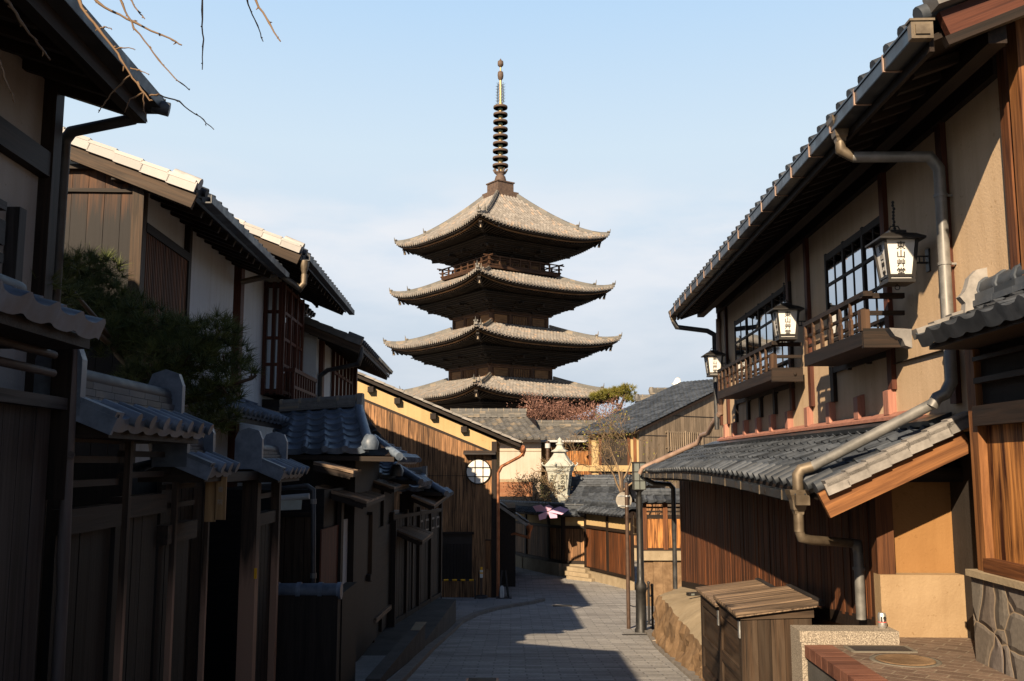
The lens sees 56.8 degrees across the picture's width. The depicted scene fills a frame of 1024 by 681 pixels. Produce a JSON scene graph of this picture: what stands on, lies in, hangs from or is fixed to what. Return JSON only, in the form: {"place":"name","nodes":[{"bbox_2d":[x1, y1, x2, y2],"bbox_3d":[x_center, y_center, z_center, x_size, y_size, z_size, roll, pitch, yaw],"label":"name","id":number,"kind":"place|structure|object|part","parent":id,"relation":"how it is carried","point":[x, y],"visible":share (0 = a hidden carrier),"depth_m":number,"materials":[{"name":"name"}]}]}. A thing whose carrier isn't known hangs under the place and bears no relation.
{"place":"outdoors","nodes":[
{"label":"outdoors","id":0,"kind":"place"},
{"bbox_2d":[0,0,170,680],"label":"machiya house","id":1,"kind":"structure","parent":0,"point":[84,64],"depth_m":6.21,"materials":[{"name":"wood"}]},
{"bbox_2d":[355,599,534,680],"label":"footway","id":2,"kind":"structure","parent":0,"point":[365,666],"depth_m":23.16,"materials":[{"name":"grey stone"}]},
{"bbox_2d":[0,273,105,680],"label":"board fence","id":3,"kind":"object","parent":2,"relation":"on","point":[37,442],"visible":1,"depth_m":4.89,"materials":[{"name":"wood"}]},
{"bbox_2d":[33,349,239,680],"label":"board fence","id":4,"kind":"object","parent":2,"relation":"on","point":[126,617],"visible":0.89,"depth_m":6.27,"materials":[{"name":"wood"}]},
{"bbox_2d":[204,477,226,521],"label":"name boards","id":5,"kind":"object","parent":4,"relation":"hanging from","point":[215,499],"visible":1,"depth_m":7.61,"materials":[{"name":"brown wood"}]},
{"bbox_2d":[278,512,310,582],"bbox_3d":[-2.832,3.281,12.261,0.505,2.089,0.120,0,-7,0],"label":"yard screen","id":6,"kind":"object","parent":2,"relation":"on","point":[295,550],"visible":0.29,"depth_m":12.32,"materials":[{"name":"brown wood"}]},
{"bbox_2d":[275,582,356,680],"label":"wall","id":7,"kind":"structure","parent":2,"relation":"on","point":[316,631],"depth_m":10.71,"materials":[{"name":"brown wood"}]},
{"bbox_2d":[281,484,316,582],"bbox_3d":[-2.684,2.462,11.818,0.536,1.343,0.091,-1,-7,10],"label":"drain pipe","id":8,"kind":"object","parent":7,"relation":"on","point":[313,503],"visible":0.82,"depth_m":11.79,"materials":[{"name":"metal"}]},
{"bbox_2d":[281,493,309,509],"bbox_3d":[-2.783,2.043,12.007,0.415,0.213,0.140,0,-7,0],"label":"rolled awning","id":9,"kind":"object","parent":8,"relation":"hanging from","point":[292,502],"visible":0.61,"depth_m":12.00,"materials":[{"name":"grey fabric"}]},
{"bbox_2d":[273,393,421,660],"bbox_3d":[-2.642,2.841,14.954,2.153,4.017,3.237,0,-7,0],"label":"gatehouse","id":10,"kind":"object","parent":2,"relation":"on","point":[339,430],"visible":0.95,"depth_m":14.28,"materials":[{"name":"grey tile"}]},
{"bbox_2d":[313,461,360,478],"bbox_3d":[-2.458,1.831,13.474,0.544,0.254,1.641,1,-7,-4],"label":"plank awning","id":11,"kind":"object","parent":10,"relation":"attached to","point":[353,472],"visible":0.93,"depth_m":12.69,"materials":[{"name":"brown wood"}]},
{"bbox_2d":[365,622,426,680],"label":"ramp wall","id":12,"kind":"structure","parent":2,"relation":"on","point":[407,647],"depth_m":13.38,"materials":[{"name":"concrete"}]},
{"bbox_2d":[362,598,455,655],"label":"concrete plinth","id":13,"kind":"structure","parent":2,"relation":"on","point":[438,615],"depth_m":17.62,"materials":[{"name":"grey concrete"}]},
{"bbox_2d":[379,447,431,631],"bbox_3d":[-2.201,3.562,17.370,1.312,3.205,2.214,0,-7,0],"label":"gatehouse","id":14,"kind":"object","parent":13,"relation":"on","point":[395,473],"visible":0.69,"depth_m":16.74,"materials":[{"name":"grey tile"}]},
{"bbox_2d":[373,478,408,493],"bbox_3d":[-2.307,2.461,16.521,0.832,0.368,1.802,0,-7,0],"label":"plank awning","id":15,"kind":"object","parent":14,"relation":"attached to","point":[394,486],"visible":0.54,"depth_m":15.72,"materials":[{"name":"brown wood"}]},
{"bbox_2d":[386,503,442,626],"bbox_3d":[-2.664,4.764,19.315,1.630,2.700,4.196,-1,-7,8],"label":"board fence","id":16,"kind":"object","parent":13,"relation":"on","point":[427,572],"visible":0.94,"depth_m":19.11,"materials":[{"name":"brown wood"}]},
{"bbox_2d":[397,525,432,545],"bbox_3d":[-1.878,3.726,18.223,0.534,0.341,1.335,0,-7,4],"label":"plank awning","id":17,"kind":"object","parent":16,"relation":"attached to","point":[413,532],"visible":0.84,"depth_m":17.87,"materials":[{"name":"brown wood"}]},
{"bbox_2d":[425,518,428,529],"bbox_3d":[-1.805,3.908,20.110,0.045,0.240,0.260,-1,-7,9],"label":"small window","id":18,"kind":"structure","parent":16,"relation":"in","point":[426,520],"depth_m":20.06,"materials":[{"name":"black glass"}]},
{"bbox_2d":[436,516,438,527],"bbox_3d":[-1.655,4.033,21.077,0.045,0.240,0.260,-1,-7,9],"label":"small window","id":19,"kind":"structure","parent":16,"relation":"in","point":[437,517],"depth_m":21.00,"materials":[{"name":"grey glass"}]},
{"bbox_2d":[399,466,453,608],"bbox_3d":[-1.802,4.022,19.524,1.096,2.844,2.003,0,-7,0],"label":"gatehouse","id":20,"kind":"object","parent":13,"relation":"on","point":[432,489],"visible":0.41,"depth_m":18.95,"materials":[{"name":"grey tile"}]},
{"bbox_2d":[411,494,449,509],"bbox_3d":[-1.670,3.288,19.741,0.598,0.352,2.805,0,-7,0],"label":"plank awning","id":21,"kind":"object","parent":20,"relation":"attached to","point":[434,501],"visible":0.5,"depth_m":18.54,"materials":[{"name":"brown wood"}]},
{"bbox_2d":[466,678,498,680],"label":"drain cover","id":22,"kind":"object","parent":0,"point":[482,679],"visible":1,"depth_m":12.25,"materials":[{"name":"grey metal"}]},
{"bbox_2d":[63,0,922,418],"label":"sky","id":23,"kind":"structure","parent":0,"point":[660,125],"materials":[{"name":"blue"}]},
{"bbox_2d":[407,560,690,680],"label":"street","id":24,"kind":"structure","parent":0,"point":[582,638],"depth_m":17.27,"materials":[{"name":"stone"}]},
{"bbox_2d":[0,0,280,129],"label":"cherry tree","id":25,"kind":"object","parent":24,"relation":"on","point":[21,22],"visible":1,"depth_m":3.16,"materials":[{"name":"brown plant"}]},
{"bbox_2d":[440,579,475,598],"bbox_3d":[-1.524,7.036,26.820,0.998,0.546,0.056,0,-7,0],"label":"barrier bar","id":26,"kind":"object","parent":24,"relation":"on","point":[474,580],"visible":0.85,"depth_m":26.83,"materials":[{"name":"black metal"}]},
{"bbox_2d":[389,598,544,680],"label":"kerb","id":27,"kind":"structure","parent":24,"relation":"on","point":[408,669],"depth_m":16.90,"materials":[{"name":"stone"}]},
{"bbox_2d":[475,567,487,598],"bbox_3d":[-0.862,6.805,26.648,0.380,0.840,0.380,0,-7,0],"label":"traffic pole","id":28,"kind":"object","parent":24,"relation":"on","point":[481,596],"visible":1,"depth_m":26.60,"materials":[{"name":"black metal"}]},
{"bbox_2d":[496,570,511,598],"bbox_3d":[-0.230,6.838,26.610,0.440,0.769,0.347,0,-7,0],"label":"folding stand","id":29,"kind":"object","parent":24,"relation":"on","point":[501,593],"visible":1,"depth_m":26.50,"materials":[{"name":"black metal"}]},
{"bbox_2d":[500,499,584,576],"bbox_3d":[0.669,7.459,35.956,1.391,2.836,8.264,3,-8,-23],"label":"bend fence","id":30,"kind":"object","parent":24,"relation":"on","point":[551,546],"visible":0.53,"depth_m":33.52,"materials":[{"name":"wood"}]},
{"bbox_2d":[533,505,568,519],"bbox_3d":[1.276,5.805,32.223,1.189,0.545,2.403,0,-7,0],"label":"paper flower","id":31,"kind":"object","parent":30,"relation":"on","point":[553,513],"visible":1,"depth_m":31.12,"materials":[{"name":"pink paper"}]},
{"bbox_2d":[545,441,549,498],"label":"utility pole","id":32,"kind":"object","parent":24,"relation":"on","point":[547,445],"visible":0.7,"depth_m":45.11,"materials":[{"name":"brown metal"}]},
{"bbox_2d":[541,437,577,502],"bbox_3d":[1.956,6.454,38.490,1.576,5.020,1.382,2,-8,-12],"label":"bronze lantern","id":33,"kind":"object","parent":24,"relation":"on","point":[558,457],"visible":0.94,"depth_m":38.26,"materials":[{"name":"beige"}]},
{"bbox_2d":[539,474,588,500],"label":"hedge","id":34,"kind":"object","parent":24,"relation":"on","point":[546,488],"visible":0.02,"depth_m":44.80,"materials":[{"name":"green plant"}]},
{"bbox_2d":[562,566,594,581],"bbox_3d":[2.275,7.854,31.842,0.666,0.411,1.636,7,-10,-42],"label":"stone step","id":35,"kind":"object","parent":24,"relation":"on","point":[577,573],"visible":0.83,"depth_m":31.74,"materials":[{"name":"stone"}]},
{"bbox_2d":[576,499,635,589],"bbox_3d":[3.131,6.628,30.695,0.854,2.864,3.642,3,-8,-19],"label":"sunlit fence","id":36,"kind":"object","parent":24,"relation":"on","point":[604,545],"visible":0.89,"depth_m":30.58,"materials":[{"name":"wood"}]},
{"bbox_2d":[575,474,668,559],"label":"garden wall","id":37,"kind":"structure","parent":24,"relation":"on","point":[648,485],"depth_m":39.29,"materials":[{"name":"wood"}]},
{"bbox_2d":[616,482,631,628],"bbox_3d":[2.408,4.667,20.174,0.345,3.253,0.112,0,-7,0],"label":"sign pole","id":38,"kind":"object","parent":24,"relation":"on","point":[623,499],"visible":0.94,"depth_m":20.20,"materials":[{"name":"brown metal"}]},
{"bbox_2d":[631,462,647,632],"bbox_3d":[2.652,4.307,19.610,0.280,3.562,0.276,0,-7,0],"label":"street lamp","id":39,"kind":"object","parent":24,"relation":"on","point":[638,484],"visible":0.84,"depth_m":19.54,"materials":[{"name":"grey metal"}]},
{"bbox_2d":[647,581,650,624],"bbox_3d":[2.993,5.793,20.729,0.140,1.030,0.140,0,-7,0],"label":"chain post","id":40,"kind":"object","parent":24,"relation":"on","point":[648,598],"visible":0.67,"depth_m":20.72,"materials":[{"name":"black metal"}]},
{"bbox_2d":[649,583,653,628],"bbox_3d":[2.971,5.669,20.039,0.140,1.030,0.140,0,-7,0],"label":"chain post","id":41,"kind":"object","parent":24,"relation":"on","point":[652,610],"visible":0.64,"depth_m":20.02,"materials":[{"name":"black metal"}]},
{"bbox_2d":[634,488,681,605],"bbox_3d":[4.650,5.852,25.067,2.684,3.855,0.838,0,-7,0],"label":"garden fence","id":42,"kind":"object","parent":24,"relation":"on","point":[658,567],"visible":0.34,"depth_m":25.03,"materials":[{"name":"wood"}]},
{"bbox_2d":[645,629,701,680],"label":"gutter kerb","id":43,"kind":"structure","parent":24,"relation":"on","point":[691,675],"depth_m":13.97,"materials":[{"name":"stone"}]},
{"bbox_2d":[652,595,704,680],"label":"embankment face","id":44,"kind":"object","parent":24,"relation":"on","point":[675,638],"visible":0.77,"depth_m":14.57},
{"bbox_2d":[696,578,775,680],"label":"refuse cabinet","id":45,"kind":"object","parent":24,"relation":"on","point":[710,636],"visible":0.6,"depth_m":11.19,"materials":[{"name":"brown wood"}]},
{"bbox_3d":[2.331,3.541,11.043,0.049,1.005,1.250,0,-7,2],"label":"door","id":46,"kind":"part","parent":45,"relation":"part of","materials":[{"name":"brown wood"}]},
{"bbox_2d":[713,584,824,680],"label":"refuse cabinet","id":47,"kind":"object","parent":24,"relation":"on","point":[755,635],"visible":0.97,"depth_m":9.24,"materials":[{"name":"brown wood"}]},
{"bbox_3d":[2.269,3.275,9.768,0.049,0.972,1.150,0,-7,2],"label":"door","id":48,"kind":"part","parent":47,"relation":"part of","materials":[{"name":"brown wood"}]},
{"bbox_2d":[807,659,836,680],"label":"terrace wall","id":49,"kind":"structure","parent":24,"relation":"on","point":[816,673],"depth_m":7.01,"materials":[{"name":"concrete"}]},
{"bbox_2d":[805,645,887,680],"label":"terrace edge","id":50,"kind":"object","parent":49,"relation":"on","point":[837,664],"visible":1,"depth_m":6.62,"materials":[{"name":"brick"}]},
{"bbox_2d":[833,637,1018,680],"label":"terrace","id":51,"kind":"structure","parent":24,"relation":"on","point":[956,657],"depth_m":6.58,"materials":[{"name":"brick"}]},
{"bbox_2d":[790,625,899,680],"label":"granite upstand","id":52,"kind":"object","parent":51,"relation":"on","point":[802,636],"visible":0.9,"depth_m":7.31,"materials":[{"name":"beige stone"}]},
{"bbox_2d":[877,612,886,627],"bbox_3d":[2.919,2.206,7.468,0.067,0.118,0.070,0,-7,0],"label":"drink can","id":53,"kind":"object","parent":52,"relation":"on","point":[882,620],"visible":1,"depth_m":7.44,"materials":[{"name":"silver metal"}]},
{"bbox_2d":[843,645,917,652],"bbox_3d":[2.757,2.314,7.097,0.484,0.014,0.232,0,-7,2],"label":"drain cover","id":54,"kind":"object","parent":51,"relation":"on","point":[875,649],"visible":1,"depth_m":7.06,"materials":[{"name":"metal"}]},
{"bbox_2d":[869,653,941,667],"bbox_3d":[2.788,2.273,6.714,0.480,0.032,0.480,0,-7,0],"label":"manhole cover","id":55,"kind":"object","parent":51,"relation":"on","point":[905,660],"visible":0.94,"depth_m":6.67,"materials":[{"name":"metal"}]},
{"bbox_2d":[885,263,1023,680],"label":"roofed fence","id":56,"kind":"object","parent":51,"relation":"on","point":[983,328],"visible":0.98,"depth_m":6.46,"materials":[{"name":"wood"}]},
{"bbox_2d":[536,420,597,501],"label":"board house","id":57,"kind":"structure","parent":0,"point":[553,431],"depth_m":46.69,"materials":[{"name":"orange wood"}]},
{"bbox_2d":[657,586,701,644],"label":"embankment","id":58,"kind":"structure","parent":0,"point":[686,609],"depth_m":15.15,"materials":[{"name":"concrete"}]},
{"bbox_2d":[686,592,699,595],"bbox_3d":[3.020,4.201,15.700,0.240,0.050,0.105,2,-8,-17],"label":"ground light","id":59,"kind":"object","parent":58,"relation":"on","point":[692,594],"visible":0.86,"depth_m":15.66,"materials":[{"name":"black metal"}]},
{"bbox_3d":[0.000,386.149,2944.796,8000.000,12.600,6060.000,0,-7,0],"label":"ground","id":60,"kind":"structure","parent":0,"visible":0},
{"bbox_2d":[30,240,265,492],"bbox_3d":[-3.179,1.184,8.023,2.244,4.543,3.441,4,-8,-27],"label":"pine tree","id":61,"kind":"object","parent":60,"relation":"on","point":[80,292],"visible":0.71,"depth_m":8.63,"materials":[{"name":"green plant"}]},
{"bbox_2d":[35,428,309,680],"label":"gateway","id":62,"kind":"object","parent":60,"relation":"on","point":[259,458],"visible":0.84,"depth_m":9.13,"materials":[{"name":"brown wood"}]},
{"bbox_2d":[157,482,204,680],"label":"door","id":63,"kind":"structure","parent":62,"relation":"in","point":[192,512],"depth_m":8.66,"materials":[{"name":"brown wood"}]},
{"bbox_2d":[254,568,256,578],"bbox_3d":[-2.466,2.240,9.105,0.025,0.100,0.012,0,-7,0],"label":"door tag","id":64,"kind":"object","parent":62,"relation":"attached to","point":[255,573],"depth_m":9.10,"materials":[{"name":"yellow"}]},
{"bbox_2d":[63,127,289,462],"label":"machiya house","id":65,"kind":"structure","parent":60,"relation":"on","point":[179,240],"depth_m":10.18,"materials":[{"name":"tile"}]},
{"bbox_2d":[64,127,354,486],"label":"machiya house","id":66,"kind":"structure","parent":60,"relation":"on","point":[271,310],"depth_m":15.86,"materials":[{"name":"paint"}]},
{"bbox_2d":[261,282,304,398],"bbox_3d":[-4.048,0.069,16.810,0.426,1.909,1.852,0,-7,0],"label":"bay window","id":67,"kind":"structure","parent":66,"relation":"in","point":[283,314],"depth_m":16.00,"materials":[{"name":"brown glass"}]},
{"bbox_2d":[204,483,391,680],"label":"shop front","id":68,"kind":"object","parent":60,"relation":"on","point":[223,588],"visible":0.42,"depth_m":12.38,"materials":[{"name":"brown wood"}]},
{"bbox_2d":[319,525,338,582],"bbox_3d":[-2.428,3.529,12.486,0.020,2.100,0.983,0,-7,2],"label":"door","id":69,"kind":"structure","parent":68,"relation":"in","point":[328,564],"depth_m":12.50,"materials":[{"name":"brown wood"}]},
{"bbox_2d":[315,484,384,508],"bbox_3d":[-2.429,2.286,14.121,0.824,0.330,2.627,0,-7,-2],"label":"plank awning","id":70,"kind":"object","parent":68,"relation":"attached to","point":[368,498],"visible":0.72,"depth_m":12.97,"materials":[{"name":"brown wood"}]},
{"bbox_2d":[366,512,373,581],"bbox_3d":[-2.341,3.273,15.027,0.273,1.096,0.275,0,-7,0],"label":"sign board","id":71,"kind":"object","parent":68,"relation":"attached to","point":[370,553],"visible":0.36,"depth_m":15.07,"materials":[{"name":"black wood"}]},
{"bbox_2d":[301,303,315,317],"bbox_3d":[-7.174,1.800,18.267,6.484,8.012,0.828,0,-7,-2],"label":"machiya house","id":72,"kind":"structure","parent":60,"relation":"on","point":[309,312],"depth_m":18.53,"materials":[{"name":"tile"}]},
{"bbox_2d":[299,316,392,396],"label":"machiya house","id":73,"kind":"structure","parent":60,"relation":"on","point":[334,360],"depth_m":18.61,"materials":[{"name":"tile"}]},
{"bbox_2d":[330,350,352,395],"bbox_3d":[-3.872,0.853,21.636,0.080,1.149,2.994,0,-7,-2],"label":"window","id":74,"kind":"structure","parent":73,"relation":"in","point":[341,380],"depth_m":21.30,"materials":[{"name":"brown wood"}]},
{"bbox_2d":[357,372,525,597],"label":"gabled house","id":75,"kind":"structure","parent":60,"relation":"on","point":[458,454],"depth_m":27.68,"materials":[{"name":"brown wood"}]},
{"bbox_2d":[466,459,490,484],"bbox_3d":[-0.980,3.829,27.671,0.753,0.753,0.072,0,-7,0],"label":"round window","id":76,"kind":"structure","parent":75,"relation":"in","point":[478,471],"depth_m":27.66,"materials":[{"name":"white paper"}]},
{"bbox_2d":[485,539,490,568],"bbox_3d":[-0.696,6.173,27.365,0.161,0.832,0.060,0,-7,0],"label":"house sign","id":77,"kind":"object","parent":75,"relation":"attached to","point":[487,553],"visible":1,"depth_m":27.36,"materials":[{"name":"brown wood"}]},
{"bbox_2d":[450,408,546,500],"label":"plaster house","id":78,"kind":"structure","parent":60,"relation":"on","point":[517,423],"depth_m":45.71,"materials":[{"name":"paint"}]},
{"bbox_2d":[383,59,628,419],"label":"pagoda","id":79,"kind":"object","parent":60,"relation":"on","point":[499,296],"visible":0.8,"depth_m":72.86,"materials":[{"name":"wood"}]},
{"bbox_2d":[500,501,532,586],"bbox_3d":[-0.314,6.987,31.974,1.950,3.175,4.592,0,-7,0],"label":"lean to","id":80,"kind":"object","parent":60,"relation":"on","point":[508,518],"visible":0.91,"depth_m":29.92,"materials":[{"name":"wood"}]},
{"bbox_2d":[503,468,568,523],"bbox_3d":[0.712,6.564,38.297,3.260,3.162,3.052,-5,-9,36],"label":"bare shrub","id":81,"kind":"object","parent":60,"relation":"on","point":[534,480],"visible":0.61,"depth_m":38.11,"materials":[{"name":"brown plant"}]},
{"bbox_2d":[518,390,587,419],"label":"bare tree","id":82,"kind":"object","parent":60,"relation":"on","point":[562,410],"visible":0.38,"depth_m":53.82,"materials":[{"name":"brown plant"}]},
{"bbox_2d":[507,393,612,419],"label":"bare tree","id":83,"kind":"object","parent":60,"relation":"on","point":[573,409],"visible":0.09,"depth_m":56.46,"materials":[{"name":"brown plant"}]},
{"bbox_2d":[532,431,631,499],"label":"bare tree","id":84,"kind":"object","parent":60,"relation":"on","point":[570,441],"visible":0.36,"depth_m":40.71,"materials":[{"name":"brown plant"}]},
{"bbox_2d":[560,476,631,502],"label":"roofed gate","id":85,"kind":"structure","parent":60,"relation":"on","point":[595,488],"depth_m":38.73,"materials":[{"name":"tile"}]},
{"bbox_2d":[570,394,625,419],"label":"bare tree","id":86,"kind":"object","parent":60,"relation":"on","point":[608,404],"visible":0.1,"depth_m":59.40,"materials":[{"name":"brown plant"}]},
{"bbox_2d":[588,383,638,410],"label":"pine tree","id":87,"kind":"object","parent":60,"relation":"on","point":[624,391],"visible":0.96,"depth_m":59.92,"materials":[{"name":"green plant"}]},
{"bbox_2d":[577,406,676,492],"bbox_3d":[4.595,5.602,36.244,4.287,6.272,3.772,0,-7,0],"label":"bare tree","id":88,"kind":"object","parent":60,"relation":"on","point":[622,476],"visible":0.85,"depth_m":36.48,"materials":[{"name":"brown plant"}]},
{"bbox_2d":[634,394,651,402],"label":"house","id":89,"kind":"structure","parent":60,"relation":"on","point":[637,397],"depth_m":58.42,"materials":[{"name":"beige paint"}]},
{"bbox_2d":[572,379,722,537],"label":"grey boarded house","id":90,"kind":"structure","parent":60,"relation":"on","point":[674,417],"depth_m":43.78,"materials":[{"name":"tile"}]},
{"bbox_2d":[672,377,680,384],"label":"satellite dish","id":91,"kind":"object","parent":90,"relation":"on","point":[677,380],"visible":0.42,"depth_m":56.27,"materials":[{"name":"white"}]},
{"bbox_2d":[665,430,703,451],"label":"window","id":92,"kind":"structure","parent":90,"relation":"in","point":[675,440],"depth_m":43.35,"materials":[{"name":"beige wood"}]},
{"bbox_2d":[648,387,666,394],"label":"house","id":93,"kind":"structure","parent":60,"relation":"on","point":[652,390],"depth_m":60.47,"materials":[{"name":"beige paint"}]},
{"bbox_2d":[638,0,1023,639],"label":"townhouse","id":94,"kind":"structure","parent":60,"relation":"on","point":[832,467],"depth_m":8.31,"materials":[{"name":"paint"}]},
{"bbox_2d":[701,336,729,379],"bbox_3d":[3.550,0.296,16.480,0.463,0.770,0.376,0,-7,2],"label":"wall lantern","id":95,"kind":"object","parent":94,"relation":"attached to","point":[713,359],"depth_m":16.35,"materials":[{"name":"black metal"}]},
{"bbox_2d":[734,281,794,404],"bbox_3d":[3.679,0.147,14.020,0.042,1.400,3.525,0,-7,2],"label":"window","id":96,"kind":"structure","parent":94,"relation":"in","point":[753,330],"depth_m":13.99,"materials":[{"name":"clear glass"}]},
{"bbox_2d":[766,283,805,344],"bbox_3d":[3.392,-0.332,11.617,0.463,0.769,0.376,0,-7,2],"label":"wall lantern","id":97,"kind":"object","parent":94,"relation":"attached to","point":[785,319],"depth_m":11.49,"materials":[{"name":"black metal"}]},
{"bbox_2d":[824,216,885,375],"bbox_3d":[3.540,-0.414,9.752,0.042,1.380,1.905,0,-7,2],"label":"window","id":98,"kind":"structure","parent":94,"relation":"in","point":[850,269],"depth_m":9.76,"materials":[{"name":"clear glass"}]},
{"bbox_2d":[865,201,930,289],"bbox_3d":[3.275,-0.803,7.985,0.463,0.770,0.376,0,-7,2],"label":"wall lantern","id":99,"kind":"object","parent":94,"relation":"attached to","point":[895,252],"depth_m":7.86,"materials":[{"name":"black metal"}]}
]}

